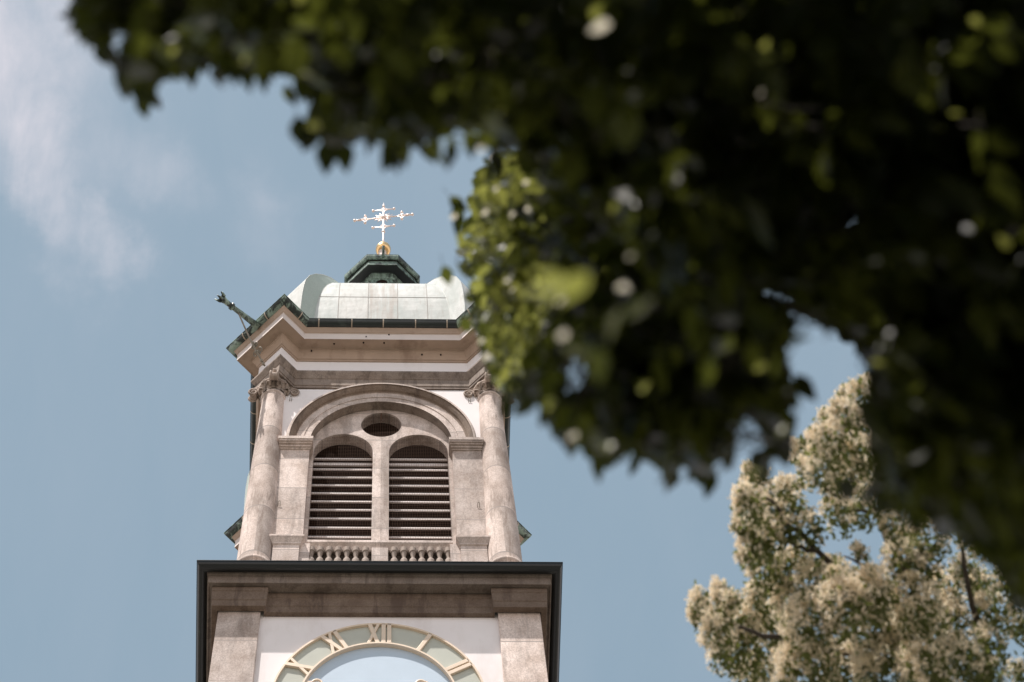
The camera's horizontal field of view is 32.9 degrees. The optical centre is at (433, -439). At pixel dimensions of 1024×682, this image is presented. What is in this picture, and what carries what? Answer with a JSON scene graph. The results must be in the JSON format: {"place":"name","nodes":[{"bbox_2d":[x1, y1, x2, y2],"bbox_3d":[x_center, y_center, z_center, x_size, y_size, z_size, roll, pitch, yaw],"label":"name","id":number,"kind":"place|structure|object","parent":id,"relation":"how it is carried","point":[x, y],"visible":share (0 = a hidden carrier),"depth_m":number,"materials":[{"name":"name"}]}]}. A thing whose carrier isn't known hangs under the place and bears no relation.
{"place":"outdoors","nodes":[
{"label":"outdoors","id":0,"kind":"place"},
{"bbox_2d":[0,0,1023,681],"label":"sky","id":1,"kind":"structure","parent":0,"point":[125,405],"materials":[{"name":"blue"}]},
{"label":"lawn","id":2,"kind":"structure","parent":0,"visible":0},
{"bbox_2d":[57,0,1023,619],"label":"broadleaf tree","id":3,"kind":"object","parent":2,"relation":"on","point":[665,196],"visible":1,"depth_m":3.83,"materials":[{"name":"green plant"}]},
{"label":"pavement","id":4,"kind":"structure","parent":0,"visible":0},
{"bbox_2d":[196,203,562,681],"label":"church tower","id":5,"kind":"structure","parent":4,"relation":"on","point":[376,531],"depth_m":41.64,"materials":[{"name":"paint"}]},
{"bbox_2d":[307,437,372,539],"bbox_3d":[-2.251,23.064,42.379,1.600,4.539,0.602,1,-84,-1],"label":"louvred window","id":6,"kind":"structure","parent":5,"relation":"in","point":[339,497],"depth_m":42.58,"materials":[{"name":"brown wood"}]},
{"bbox_2d":[389,436,451,539],"bbox_3d":[-0.342,23.103,42.428,1.600,4.539,0.602,1,-84,-1],"label":"louvred window","id":7,"kind":"structure","parent":5,"relation":"in","point":[419,499],"depth_m":42.62,"materials":[{"name":"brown wood"}]},
{"bbox_2d":[684,373,1023,681],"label":"flowering tree","id":8,"kind":"object","parent":4,"relation":"on","point":[920,617],"visible":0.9,"depth_m":12.09,"materials":[{"name":"beige plant"}]}
]}

